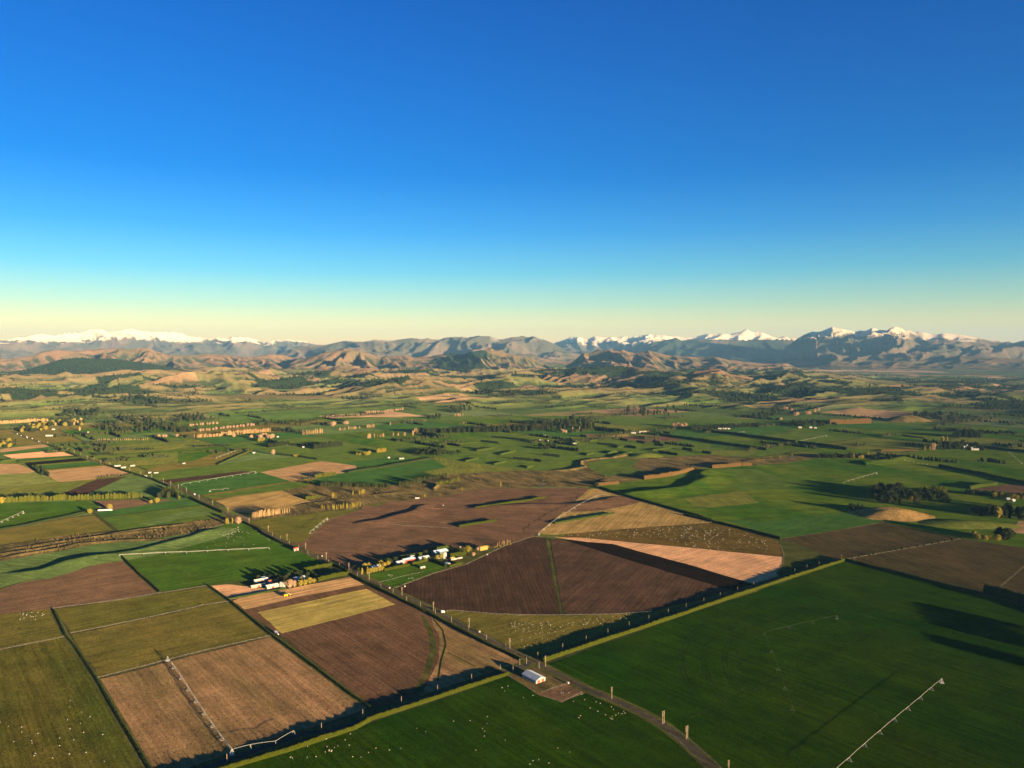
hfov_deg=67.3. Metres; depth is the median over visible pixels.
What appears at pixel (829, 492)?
pasture
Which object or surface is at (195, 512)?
frosted pasture
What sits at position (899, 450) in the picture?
hedge
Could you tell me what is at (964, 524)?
grass field
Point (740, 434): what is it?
shelterbelt
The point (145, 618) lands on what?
dry grass verge
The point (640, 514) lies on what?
stubble field
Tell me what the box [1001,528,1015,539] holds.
evergreen tree
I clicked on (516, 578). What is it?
ploughed field
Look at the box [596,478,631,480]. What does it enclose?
river bank
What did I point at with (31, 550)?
river bank
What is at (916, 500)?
evergreen tree
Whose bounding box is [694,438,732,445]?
shelterbelt
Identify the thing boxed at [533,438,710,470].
pasture
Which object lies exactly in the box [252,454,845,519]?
river flat
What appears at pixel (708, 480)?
grass field
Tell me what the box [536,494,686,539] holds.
paddock
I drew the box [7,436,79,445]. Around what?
paddock
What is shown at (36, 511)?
pasture
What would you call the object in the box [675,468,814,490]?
frosted pasture
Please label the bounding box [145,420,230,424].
paddock
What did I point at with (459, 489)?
river bank
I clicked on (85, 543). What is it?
river bank
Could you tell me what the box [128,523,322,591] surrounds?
pasture
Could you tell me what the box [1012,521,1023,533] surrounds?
bare soil field
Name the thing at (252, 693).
stubble field
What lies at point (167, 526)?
river bank
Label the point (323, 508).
river scrub
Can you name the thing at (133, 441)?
paddock
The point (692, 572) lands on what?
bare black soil
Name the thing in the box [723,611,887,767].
wheel track
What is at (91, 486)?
ploughed field
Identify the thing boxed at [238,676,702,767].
pasture
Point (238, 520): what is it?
bare tree
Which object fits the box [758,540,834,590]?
pasture
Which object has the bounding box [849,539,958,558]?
dry grass verge
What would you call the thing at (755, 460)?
river bank
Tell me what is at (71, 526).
paddock
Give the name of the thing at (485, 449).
shelterbelt
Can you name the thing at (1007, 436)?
paddock
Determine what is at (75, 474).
tan paddock
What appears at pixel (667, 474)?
shelterbelt
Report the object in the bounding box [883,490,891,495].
evergreen tree
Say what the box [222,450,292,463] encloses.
frosted pasture
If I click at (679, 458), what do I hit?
river bank
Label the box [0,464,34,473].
bare soil field
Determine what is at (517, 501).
hedge
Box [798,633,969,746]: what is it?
wheel track
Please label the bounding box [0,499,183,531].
farm road
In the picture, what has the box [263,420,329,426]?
paddock
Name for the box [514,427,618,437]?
paddock
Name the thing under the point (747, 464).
shelterbelt
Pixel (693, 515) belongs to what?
hedge
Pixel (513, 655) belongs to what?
hedge
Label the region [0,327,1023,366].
mountains
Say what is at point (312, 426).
paddock
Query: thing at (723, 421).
paddock
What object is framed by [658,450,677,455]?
shelterbelt
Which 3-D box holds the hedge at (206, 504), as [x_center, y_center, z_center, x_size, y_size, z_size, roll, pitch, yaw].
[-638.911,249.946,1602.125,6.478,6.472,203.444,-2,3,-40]
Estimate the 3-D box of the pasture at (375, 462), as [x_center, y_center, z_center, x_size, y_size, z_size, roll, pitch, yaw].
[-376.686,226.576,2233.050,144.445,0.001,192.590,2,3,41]
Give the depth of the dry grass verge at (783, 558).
1184.96 m
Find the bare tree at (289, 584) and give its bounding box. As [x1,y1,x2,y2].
[285,579,293,587]
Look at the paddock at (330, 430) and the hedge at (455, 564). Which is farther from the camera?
the paddock at (330, 430)
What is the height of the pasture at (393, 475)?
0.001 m
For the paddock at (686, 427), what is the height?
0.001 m
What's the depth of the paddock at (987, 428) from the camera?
3208.99 m
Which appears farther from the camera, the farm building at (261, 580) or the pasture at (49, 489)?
the pasture at (49, 489)
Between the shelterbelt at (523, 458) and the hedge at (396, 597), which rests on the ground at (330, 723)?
the hedge at (396, 597)
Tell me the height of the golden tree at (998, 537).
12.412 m
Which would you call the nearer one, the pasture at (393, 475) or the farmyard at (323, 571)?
the farmyard at (323, 571)
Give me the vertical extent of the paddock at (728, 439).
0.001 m
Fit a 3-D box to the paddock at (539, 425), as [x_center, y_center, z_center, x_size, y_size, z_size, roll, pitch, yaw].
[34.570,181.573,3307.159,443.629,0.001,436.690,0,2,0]
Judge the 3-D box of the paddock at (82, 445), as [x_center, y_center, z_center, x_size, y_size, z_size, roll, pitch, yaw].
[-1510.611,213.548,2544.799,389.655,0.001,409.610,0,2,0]
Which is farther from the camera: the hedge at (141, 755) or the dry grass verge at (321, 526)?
the dry grass verge at (321, 526)
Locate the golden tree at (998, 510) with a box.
[993,506,1002,517]
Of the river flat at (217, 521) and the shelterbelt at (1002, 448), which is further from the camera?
the shelterbelt at (1002, 448)
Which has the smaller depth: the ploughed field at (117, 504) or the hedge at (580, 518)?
the hedge at (580, 518)
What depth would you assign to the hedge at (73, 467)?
2110.97 m
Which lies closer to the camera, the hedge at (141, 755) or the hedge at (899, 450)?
the hedge at (141, 755)
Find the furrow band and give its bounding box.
[414,615,436,694]
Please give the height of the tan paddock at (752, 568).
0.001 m
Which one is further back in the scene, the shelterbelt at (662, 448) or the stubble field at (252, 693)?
the shelterbelt at (662, 448)
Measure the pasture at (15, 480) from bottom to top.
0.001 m
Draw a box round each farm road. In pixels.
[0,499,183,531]
[224,514,250,520]
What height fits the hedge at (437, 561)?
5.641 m
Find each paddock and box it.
[0,427,58,434]
[0,432,65,438]
[0,457,27,464]
[0,515,111,544]
[4,450,71,458]
[4,497,92,516]
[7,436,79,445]
[11,441,99,453]
[34,452,106,464]
[45,465,144,481]
[47,466,129,481]
[54,423,142,429]
[61,426,168,436]
[74,474,183,500]
[79,432,175,441]
[89,436,192,445]
[93,493,213,516]
[97,439,216,453]
[102,504,252,532]
[129,447,245,461]
[140,459,266,472]
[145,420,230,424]
[157,420,257,430]
[157,472,319,482]
[172,425,286,437]
[196,431,316,443]
[204,478,318,500]
[212,584,268,598]
[218,437,345,449]
[233,577,363,608]
[240,418,314,422]
[241,495,386,519]
[248,443,387,458]
[261,461,356,480]
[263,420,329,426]
[276,423,351,428]
[295,426,380,434]
[296,453,409,465]
[316,430,399,438]
[319,417,389,420]
[332,417,421,425]
[337,433,442,446]
[364,421,461,430]
[395,426,476,434]
[402,416,459,418]
[417,416,494,421]
[419,431,528,439]
[441,418,526,425]
[472,422,569,428]
[489,487,577,488]
[493,416,564,421]
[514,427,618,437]
[514,435,558,440]
[534,470,642,489]
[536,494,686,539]
[537,413,617,419]
[539,420,601,426]
[557,537,782,583]
[565,432,649,440]
[578,416,640,421]
[583,433,628,437]
[595,424,654,431]
[599,418,696,426]
[640,430,714,437]
[647,423,720,429]
[654,417,713,420]
[673,437,726,446]
[677,425,790,436]
[689,418,768,424]
[701,435,757,442]
[711,446,794,457]
[736,439,824,450]
[747,431,863,442]
[749,421,815,429]
[755,416,810,421]
[759,451,855,463]
[790,425,870,433]
[803,447,873,454]
[807,420,833,424]
[819,521,942,547]
[826,437,941,452]
[831,423,924,430]
[838,429,956,441]
[861,451,906,457]
[875,422,956,427]
[903,446,1023,453]
[907,427,988,434]
[938,437,1023,449]
[953,426,1008,431]
[981,432,1023,439]
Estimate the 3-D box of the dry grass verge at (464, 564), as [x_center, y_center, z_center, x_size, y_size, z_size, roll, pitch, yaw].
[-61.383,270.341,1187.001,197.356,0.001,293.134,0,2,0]
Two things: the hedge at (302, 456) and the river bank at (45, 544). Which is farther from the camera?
the hedge at (302, 456)
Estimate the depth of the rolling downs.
5146.49 m
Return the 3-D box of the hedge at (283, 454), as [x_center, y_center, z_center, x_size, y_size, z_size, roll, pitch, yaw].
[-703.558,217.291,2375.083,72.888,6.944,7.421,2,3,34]
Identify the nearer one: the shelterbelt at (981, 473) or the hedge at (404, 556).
the hedge at (404, 556)
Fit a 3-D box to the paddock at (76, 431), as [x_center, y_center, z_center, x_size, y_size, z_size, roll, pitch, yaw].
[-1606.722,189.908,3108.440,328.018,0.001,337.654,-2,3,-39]
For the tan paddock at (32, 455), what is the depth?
2373.60 m
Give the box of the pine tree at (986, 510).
[984,507,989,516]
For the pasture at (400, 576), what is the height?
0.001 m
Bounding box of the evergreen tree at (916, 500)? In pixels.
[912,497,919,503]
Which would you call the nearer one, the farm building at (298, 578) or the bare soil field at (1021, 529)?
the farm building at (298, 578)
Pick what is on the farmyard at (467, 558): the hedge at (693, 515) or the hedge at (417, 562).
the hedge at (417, 562)
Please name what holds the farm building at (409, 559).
on the farmyard at (467, 558)
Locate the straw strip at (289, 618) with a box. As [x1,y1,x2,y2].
[257,589,394,632]
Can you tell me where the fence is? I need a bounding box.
[684,601,941,719]
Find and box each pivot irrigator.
[119,548,269,555]
[166,656,234,754]
[230,730,295,754]
[763,616,837,710]
[837,678,944,767]
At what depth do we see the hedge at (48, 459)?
2270.69 m
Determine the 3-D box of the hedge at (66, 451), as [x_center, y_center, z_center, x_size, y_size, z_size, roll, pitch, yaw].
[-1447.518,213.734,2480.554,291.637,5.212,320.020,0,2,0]
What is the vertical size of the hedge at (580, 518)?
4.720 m
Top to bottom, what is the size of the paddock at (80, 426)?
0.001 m
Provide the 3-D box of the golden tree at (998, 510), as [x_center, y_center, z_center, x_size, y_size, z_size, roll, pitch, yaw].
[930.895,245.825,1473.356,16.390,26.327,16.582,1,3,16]
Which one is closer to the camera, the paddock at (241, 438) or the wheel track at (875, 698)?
the wheel track at (875, 698)
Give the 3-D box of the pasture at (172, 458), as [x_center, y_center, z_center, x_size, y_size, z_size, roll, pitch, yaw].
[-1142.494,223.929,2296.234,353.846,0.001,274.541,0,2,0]
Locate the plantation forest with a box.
[1,352,1023,409]
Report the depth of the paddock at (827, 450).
2494.10 m
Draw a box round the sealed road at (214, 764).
[200,662,531,767]
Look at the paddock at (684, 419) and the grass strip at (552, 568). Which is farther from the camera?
the paddock at (684, 419)
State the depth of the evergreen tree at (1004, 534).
1297.53 m
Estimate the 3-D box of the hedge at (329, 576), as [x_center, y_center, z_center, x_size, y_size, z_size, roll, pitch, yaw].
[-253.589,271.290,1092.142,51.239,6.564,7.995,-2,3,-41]
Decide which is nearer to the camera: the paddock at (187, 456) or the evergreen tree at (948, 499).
the evergreen tree at (948, 499)
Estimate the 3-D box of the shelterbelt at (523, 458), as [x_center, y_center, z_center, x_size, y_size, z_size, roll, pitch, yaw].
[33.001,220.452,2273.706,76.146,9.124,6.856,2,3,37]
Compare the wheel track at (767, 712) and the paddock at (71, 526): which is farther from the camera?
the paddock at (71, 526)
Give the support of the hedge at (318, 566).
on the ground at (330, 723)
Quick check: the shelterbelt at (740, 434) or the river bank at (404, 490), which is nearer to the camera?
the river bank at (404, 490)
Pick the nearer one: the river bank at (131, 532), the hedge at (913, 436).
the river bank at (131, 532)
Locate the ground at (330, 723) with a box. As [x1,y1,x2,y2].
[0,419,1023,767]
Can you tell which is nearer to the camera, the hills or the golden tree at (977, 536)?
the golden tree at (977, 536)
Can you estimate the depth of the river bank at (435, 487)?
1820.53 m
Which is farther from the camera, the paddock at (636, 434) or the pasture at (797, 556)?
the paddock at (636, 434)
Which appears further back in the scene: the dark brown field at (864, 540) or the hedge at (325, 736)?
the dark brown field at (864, 540)
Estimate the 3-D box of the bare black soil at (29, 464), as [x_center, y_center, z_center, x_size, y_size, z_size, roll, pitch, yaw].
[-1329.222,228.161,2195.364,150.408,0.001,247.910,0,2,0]
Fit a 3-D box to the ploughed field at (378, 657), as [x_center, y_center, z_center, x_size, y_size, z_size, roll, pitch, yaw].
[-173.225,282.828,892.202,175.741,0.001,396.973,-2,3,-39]
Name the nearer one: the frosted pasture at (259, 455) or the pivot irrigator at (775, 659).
the pivot irrigator at (775, 659)
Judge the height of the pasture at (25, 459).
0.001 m
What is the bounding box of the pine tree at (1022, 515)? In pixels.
[1018,510,1023,519]
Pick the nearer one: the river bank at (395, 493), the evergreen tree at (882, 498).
the evergreen tree at (882, 498)
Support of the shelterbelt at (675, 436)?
on the paddock at (687, 434)
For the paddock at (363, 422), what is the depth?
3531.03 m
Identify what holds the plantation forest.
on the ground at (330, 723)
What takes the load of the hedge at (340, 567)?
on the ground at (330, 723)
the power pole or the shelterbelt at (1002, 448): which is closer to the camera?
the power pole
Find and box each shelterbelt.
[437,441,479,444]
[476,447,495,450]
[480,440,498,443]
[491,435,515,438]
[512,438,529,440]
[513,456,533,460]
[543,453,559,456]
[597,442,617,445]
[598,480,618,485]
[641,432,656,434]
[642,467,693,479]
[652,447,671,450]
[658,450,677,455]
[659,433,693,439]
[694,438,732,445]
[703,429,768,438]
[711,462,741,467]
[733,443,766,449]
[742,462,751,465]
[769,437,795,442]
[798,441,847,449]
[829,418,871,423]
[938,464,1023,483]
[968,482,997,488]
[979,445,1023,451]
[983,584,1023,603]
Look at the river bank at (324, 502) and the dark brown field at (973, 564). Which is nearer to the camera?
the dark brown field at (973, 564)
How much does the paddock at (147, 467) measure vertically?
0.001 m
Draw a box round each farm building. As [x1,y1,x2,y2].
[250,583,265,587]
[253,577,268,582]
[265,583,278,589]
[293,575,305,580]
[395,560,403,564]
[401,557,414,562]
[417,555,429,560]
[431,548,448,555]
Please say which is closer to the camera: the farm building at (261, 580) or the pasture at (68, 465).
the farm building at (261, 580)
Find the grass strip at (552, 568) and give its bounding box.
[546,538,562,614]
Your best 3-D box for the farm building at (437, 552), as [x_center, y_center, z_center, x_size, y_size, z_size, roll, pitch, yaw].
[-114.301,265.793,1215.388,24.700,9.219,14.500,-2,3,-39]
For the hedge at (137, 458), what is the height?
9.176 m
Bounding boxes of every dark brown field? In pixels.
[785,523,960,558]
[851,539,1023,593]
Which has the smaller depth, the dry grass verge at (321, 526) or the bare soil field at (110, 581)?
the bare soil field at (110, 581)
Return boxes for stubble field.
[101,637,365,767]
[142,450,247,474]
[216,491,311,512]
[422,617,518,694]
[539,488,710,534]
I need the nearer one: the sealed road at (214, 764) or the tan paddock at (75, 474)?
the sealed road at (214, 764)
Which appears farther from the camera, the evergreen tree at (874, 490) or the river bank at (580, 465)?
the river bank at (580, 465)
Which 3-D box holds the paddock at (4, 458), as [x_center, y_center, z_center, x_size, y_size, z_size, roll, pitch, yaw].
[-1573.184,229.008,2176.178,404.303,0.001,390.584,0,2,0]
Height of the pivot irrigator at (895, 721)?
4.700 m
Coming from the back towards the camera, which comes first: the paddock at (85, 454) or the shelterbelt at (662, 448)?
the shelterbelt at (662, 448)
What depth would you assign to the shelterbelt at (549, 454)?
2354.05 m
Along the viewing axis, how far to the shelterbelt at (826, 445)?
2596.37 m
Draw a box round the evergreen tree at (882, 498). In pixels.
[877,495,886,502]
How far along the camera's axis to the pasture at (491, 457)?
2493.74 m
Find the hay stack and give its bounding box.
[479,545,487,550]
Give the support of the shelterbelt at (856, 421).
on the paddock at (887, 427)
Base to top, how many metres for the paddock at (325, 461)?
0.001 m
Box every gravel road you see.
[12,431,716,767]
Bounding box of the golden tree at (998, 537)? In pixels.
[994,534,1001,540]
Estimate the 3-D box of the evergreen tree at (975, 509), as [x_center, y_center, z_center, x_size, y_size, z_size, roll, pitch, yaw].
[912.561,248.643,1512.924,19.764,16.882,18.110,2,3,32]
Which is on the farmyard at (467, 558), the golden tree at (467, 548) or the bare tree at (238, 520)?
the golden tree at (467, 548)
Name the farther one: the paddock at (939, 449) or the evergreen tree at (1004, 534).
the paddock at (939, 449)
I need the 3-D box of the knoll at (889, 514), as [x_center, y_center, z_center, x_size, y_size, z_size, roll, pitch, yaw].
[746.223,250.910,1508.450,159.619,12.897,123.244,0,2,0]
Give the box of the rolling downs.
[0,366,1023,430]
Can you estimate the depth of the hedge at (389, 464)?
2158.55 m
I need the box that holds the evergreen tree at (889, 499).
[885,495,894,503]
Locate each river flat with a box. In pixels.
[0,516,236,560]
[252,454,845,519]
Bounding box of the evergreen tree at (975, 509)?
[970,506,978,513]
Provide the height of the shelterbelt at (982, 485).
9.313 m
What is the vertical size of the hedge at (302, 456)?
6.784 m
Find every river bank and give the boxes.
[0,527,237,583]
[0,538,173,558]
[0,539,109,554]
[2,539,87,549]
[28,528,163,545]
[95,522,203,535]
[293,498,355,506]
[365,492,414,495]
[386,488,433,493]
[430,484,457,490]
[445,487,467,490]
[459,475,515,477]
[510,478,555,483]
[546,454,628,471]
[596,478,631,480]
[647,457,708,459]
[740,457,812,461]
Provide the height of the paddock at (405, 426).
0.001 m
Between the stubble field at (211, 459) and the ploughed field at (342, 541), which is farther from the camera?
the stubble field at (211, 459)
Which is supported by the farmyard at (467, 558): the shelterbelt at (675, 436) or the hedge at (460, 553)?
the hedge at (460, 553)
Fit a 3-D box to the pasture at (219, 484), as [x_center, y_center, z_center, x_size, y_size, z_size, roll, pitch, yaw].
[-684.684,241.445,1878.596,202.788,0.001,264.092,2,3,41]
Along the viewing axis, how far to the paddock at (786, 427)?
3294.85 m
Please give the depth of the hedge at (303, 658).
815.58 m
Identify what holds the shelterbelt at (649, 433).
on the paddock at (687, 434)
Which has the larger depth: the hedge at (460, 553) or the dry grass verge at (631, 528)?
the dry grass verge at (631, 528)
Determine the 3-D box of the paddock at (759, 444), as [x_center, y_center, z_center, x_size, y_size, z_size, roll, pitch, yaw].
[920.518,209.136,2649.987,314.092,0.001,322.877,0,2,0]
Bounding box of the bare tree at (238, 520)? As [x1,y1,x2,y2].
[235,517,241,523]
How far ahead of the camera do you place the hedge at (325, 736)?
654.16 m
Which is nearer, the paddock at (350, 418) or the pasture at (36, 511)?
the pasture at (36, 511)
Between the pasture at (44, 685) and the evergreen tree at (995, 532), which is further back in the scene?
the evergreen tree at (995, 532)
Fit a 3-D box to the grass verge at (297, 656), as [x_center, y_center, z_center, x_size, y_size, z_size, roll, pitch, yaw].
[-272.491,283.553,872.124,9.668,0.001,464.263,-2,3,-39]
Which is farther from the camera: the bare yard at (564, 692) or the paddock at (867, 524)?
the paddock at (867, 524)
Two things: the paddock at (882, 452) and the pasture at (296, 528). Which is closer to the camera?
the pasture at (296, 528)
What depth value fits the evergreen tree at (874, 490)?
1715.90 m
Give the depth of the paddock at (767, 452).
2494.10 m
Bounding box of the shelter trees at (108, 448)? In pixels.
[0,367,1023,463]
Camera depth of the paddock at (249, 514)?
1551.47 m
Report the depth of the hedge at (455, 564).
1150.76 m
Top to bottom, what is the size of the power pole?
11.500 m
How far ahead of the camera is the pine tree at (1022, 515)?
1460.04 m
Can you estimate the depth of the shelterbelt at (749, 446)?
2566.93 m
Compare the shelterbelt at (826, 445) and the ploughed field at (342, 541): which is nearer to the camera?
the ploughed field at (342, 541)
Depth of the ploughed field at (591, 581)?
1053.56 m
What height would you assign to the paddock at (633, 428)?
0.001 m
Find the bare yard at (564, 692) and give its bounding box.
[539,684,580,701]
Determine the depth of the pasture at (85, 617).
959.20 m
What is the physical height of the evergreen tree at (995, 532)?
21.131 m
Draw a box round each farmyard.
[214,566,349,589]
[359,541,516,576]
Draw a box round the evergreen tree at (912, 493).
[908,490,918,498]
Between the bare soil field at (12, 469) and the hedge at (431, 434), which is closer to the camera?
the bare soil field at (12, 469)
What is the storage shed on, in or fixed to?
on the shed yard at (550, 682)
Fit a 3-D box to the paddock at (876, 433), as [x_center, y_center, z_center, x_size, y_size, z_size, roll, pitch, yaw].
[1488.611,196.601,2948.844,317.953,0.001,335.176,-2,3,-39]
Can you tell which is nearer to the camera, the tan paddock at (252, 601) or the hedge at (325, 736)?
the hedge at (325, 736)
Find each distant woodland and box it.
[2,403,979,506]
[13,410,1016,557]
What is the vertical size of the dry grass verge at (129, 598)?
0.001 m
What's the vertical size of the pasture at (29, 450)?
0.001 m
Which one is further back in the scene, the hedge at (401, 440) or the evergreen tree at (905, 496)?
the hedge at (401, 440)
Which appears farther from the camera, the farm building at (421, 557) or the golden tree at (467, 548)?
the golden tree at (467, 548)
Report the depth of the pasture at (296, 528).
1425.57 m
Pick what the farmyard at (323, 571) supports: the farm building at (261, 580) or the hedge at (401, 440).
the farm building at (261, 580)
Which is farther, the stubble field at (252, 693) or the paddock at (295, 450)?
the paddock at (295, 450)
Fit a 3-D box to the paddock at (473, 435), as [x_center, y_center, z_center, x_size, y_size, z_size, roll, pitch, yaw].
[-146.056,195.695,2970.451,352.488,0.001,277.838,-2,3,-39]
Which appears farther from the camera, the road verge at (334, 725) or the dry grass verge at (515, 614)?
the dry grass verge at (515, 614)
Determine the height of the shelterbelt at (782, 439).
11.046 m
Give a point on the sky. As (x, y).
(324, 172)
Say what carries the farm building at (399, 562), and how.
on the farmyard at (467, 558)
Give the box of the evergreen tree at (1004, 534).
[998,529,1010,540]
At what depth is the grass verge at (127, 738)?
709.97 m
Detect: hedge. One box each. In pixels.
[0,458,15,463]
[0,510,86,529]
[18,457,78,462]
[32,461,89,465]
[45,465,102,470]
[48,444,80,457]
[53,609,150,767]
[94,452,177,457]
[97,473,131,478]
[108,464,169,486]
[121,555,160,591]
[127,457,151,460]
[189,496,223,512]
[206,584,371,707]
[218,450,249,464]
[219,672,509,767]
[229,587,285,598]
[242,520,295,547]
[276,453,292,455]
[298,455,317,459]
[303,563,332,570]
[307,569,318,578]
[316,571,349,580]
[332,562,348,571]
[347,457,434,472]
[349,572,422,610]
[350,572,381,587]
[383,563,409,570]
[391,438,404,441]
[400,553,415,558]
[411,559,427,564]
[422,431,440,437]
[426,610,521,660]
[428,545,451,551]
[430,557,446,566]
[448,562,462,566]
[449,551,467,556]
[458,519,496,526]
[474,496,545,507]
[542,557,846,661]
[554,512,614,523]
[599,486,781,538]
[846,558,1023,607]
[880,449,918,450]
[902,434,925,437]
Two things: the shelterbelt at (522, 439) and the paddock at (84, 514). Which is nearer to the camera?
the paddock at (84, 514)
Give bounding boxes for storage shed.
[522,670,544,683]
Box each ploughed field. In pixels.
[61,476,126,496]
[91,500,167,508]
[162,471,254,482]
[233,580,520,705]
[295,488,588,570]
[396,537,558,614]
[550,539,728,614]
[617,435,685,441]
[972,484,1023,492]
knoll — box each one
[629,453,663,457]
[847,507,935,521]
[880,415,933,421]
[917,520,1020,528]
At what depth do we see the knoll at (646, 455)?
2339.01 m
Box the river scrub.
[19,455,812,552]
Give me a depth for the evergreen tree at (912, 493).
1653.71 m
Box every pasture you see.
[0,447,54,454]
[0,472,57,487]
[0,479,95,497]
[0,501,98,529]
[0,527,213,587]
[0,609,61,648]
[0,638,140,767]
[16,455,75,462]
[32,461,99,470]
[55,587,224,632]
[72,603,267,676]
[86,475,165,496]
[88,454,177,465]
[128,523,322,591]
[139,508,214,524]
[141,457,314,481]
[173,472,287,495]
[205,482,307,497]
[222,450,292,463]
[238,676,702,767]
[252,511,353,542]
[297,445,426,470]
[300,459,446,485]
[345,458,412,466]
[367,562,444,587]
[387,437,533,468]
[426,458,529,474]
[446,590,757,656]
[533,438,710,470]
[548,562,1023,767]
[559,523,782,556]
[587,459,651,475]
[601,451,1023,537]
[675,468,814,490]
[685,492,758,507]
[711,450,755,455]
[722,512,882,537]
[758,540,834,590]
[886,490,1023,547]
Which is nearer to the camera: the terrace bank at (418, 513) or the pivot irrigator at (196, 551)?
the pivot irrigator at (196, 551)
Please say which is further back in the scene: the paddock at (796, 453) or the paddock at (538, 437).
the paddock at (538, 437)
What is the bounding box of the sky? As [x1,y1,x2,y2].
[0,0,1023,344]
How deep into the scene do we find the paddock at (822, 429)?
3167.72 m
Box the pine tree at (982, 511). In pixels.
[980,507,985,515]
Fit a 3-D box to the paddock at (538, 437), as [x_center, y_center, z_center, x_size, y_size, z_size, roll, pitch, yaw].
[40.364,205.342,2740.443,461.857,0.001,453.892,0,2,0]
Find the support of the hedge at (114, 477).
on the paddock at (135, 469)
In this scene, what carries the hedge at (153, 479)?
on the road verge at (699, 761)
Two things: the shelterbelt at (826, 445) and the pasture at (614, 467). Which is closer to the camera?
the pasture at (614, 467)
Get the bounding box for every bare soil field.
[0,444,49,451]
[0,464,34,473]
[0,561,156,613]
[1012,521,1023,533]
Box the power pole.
[685,725,687,738]
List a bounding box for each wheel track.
[433,619,446,680]
[679,600,883,767]
[684,601,881,767]
[702,605,890,767]
[706,607,890,767]
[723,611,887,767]
[727,612,887,767]
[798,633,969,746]
[842,647,955,722]
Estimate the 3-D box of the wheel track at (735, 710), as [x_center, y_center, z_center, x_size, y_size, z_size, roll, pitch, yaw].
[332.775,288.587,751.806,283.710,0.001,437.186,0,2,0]
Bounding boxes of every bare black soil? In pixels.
[25,458,85,470]
[563,539,751,589]
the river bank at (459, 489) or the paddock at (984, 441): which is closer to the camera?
the river bank at (459, 489)
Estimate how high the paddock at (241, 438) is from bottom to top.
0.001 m
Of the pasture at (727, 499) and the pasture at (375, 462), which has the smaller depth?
the pasture at (727, 499)
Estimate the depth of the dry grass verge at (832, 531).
1365.76 m
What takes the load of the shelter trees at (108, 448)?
on the ground at (330, 723)
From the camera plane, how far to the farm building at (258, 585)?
1046.16 m
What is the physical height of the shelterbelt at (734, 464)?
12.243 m
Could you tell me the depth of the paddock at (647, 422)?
3481.12 m
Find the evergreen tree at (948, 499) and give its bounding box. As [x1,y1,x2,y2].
[945,496,951,501]
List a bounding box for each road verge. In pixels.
[10,431,722,767]
[189,661,533,767]
[535,558,840,661]
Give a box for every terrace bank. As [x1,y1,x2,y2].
[352,504,450,530]
[464,496,640,514]
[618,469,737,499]
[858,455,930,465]
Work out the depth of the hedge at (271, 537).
1324.74 m
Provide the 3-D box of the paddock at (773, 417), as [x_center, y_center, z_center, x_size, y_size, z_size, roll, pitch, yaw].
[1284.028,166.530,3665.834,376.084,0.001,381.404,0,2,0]
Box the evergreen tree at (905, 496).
[903,492,909,499]
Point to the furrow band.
(432, 652)
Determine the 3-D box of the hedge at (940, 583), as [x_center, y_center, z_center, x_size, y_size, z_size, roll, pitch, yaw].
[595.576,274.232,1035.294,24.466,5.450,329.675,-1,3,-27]
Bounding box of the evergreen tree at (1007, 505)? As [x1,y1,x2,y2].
[1003,502,1011,509]
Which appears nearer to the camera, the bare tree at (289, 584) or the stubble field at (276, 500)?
the bare tree at (289, 584)
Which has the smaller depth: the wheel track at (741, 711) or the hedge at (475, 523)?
the wheel track at (741, 711)
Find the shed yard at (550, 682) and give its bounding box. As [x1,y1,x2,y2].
[508,667,583,701]
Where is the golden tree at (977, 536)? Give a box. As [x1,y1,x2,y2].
[974,533,981,539]
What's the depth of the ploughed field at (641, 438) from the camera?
2838.67 m
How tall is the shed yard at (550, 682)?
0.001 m
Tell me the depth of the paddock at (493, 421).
3531.03 m
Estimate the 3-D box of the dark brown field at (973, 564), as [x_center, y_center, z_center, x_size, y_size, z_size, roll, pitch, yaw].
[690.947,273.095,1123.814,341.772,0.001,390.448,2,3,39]
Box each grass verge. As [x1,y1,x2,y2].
[1,637,62,649]
[50,610,152,767]
[53,586,203,608]
[73,601,228,632]
[98,635,270,677]
[123,560,161,592]
[205,585,373,708]
[298,512,352,542]
[369,487,506,505]
[395,536,532,587]
[445,610,645,614]
[559,523,704,534]
[776,541,784,572]
[788,522,883,537]
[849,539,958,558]
[999,566,1023,586]
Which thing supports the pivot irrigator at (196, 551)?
on the pasture at (172, 570)
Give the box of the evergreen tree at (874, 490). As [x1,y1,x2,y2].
[871,486,878,493]
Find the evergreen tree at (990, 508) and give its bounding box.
[986,505,993,514]
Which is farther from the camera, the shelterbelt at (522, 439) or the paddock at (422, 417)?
the paddock at (422, 417)
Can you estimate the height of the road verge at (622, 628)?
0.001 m
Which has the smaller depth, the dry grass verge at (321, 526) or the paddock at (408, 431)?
the dry grass verge at (321, 526)
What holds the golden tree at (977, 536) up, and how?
on the pasture at (958, 507)
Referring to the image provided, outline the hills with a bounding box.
[0,348,1023,380]
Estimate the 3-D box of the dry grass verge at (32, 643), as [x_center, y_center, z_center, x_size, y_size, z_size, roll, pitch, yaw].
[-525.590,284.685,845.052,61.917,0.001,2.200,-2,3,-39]
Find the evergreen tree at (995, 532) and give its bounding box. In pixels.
[993,527,1001,534]
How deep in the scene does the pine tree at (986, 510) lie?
1491.76 m
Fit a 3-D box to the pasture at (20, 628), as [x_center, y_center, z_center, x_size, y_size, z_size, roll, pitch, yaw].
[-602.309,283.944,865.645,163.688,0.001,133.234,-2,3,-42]
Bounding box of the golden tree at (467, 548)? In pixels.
[464,545,471,551]
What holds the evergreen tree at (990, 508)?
on the pasture at (958, 507)

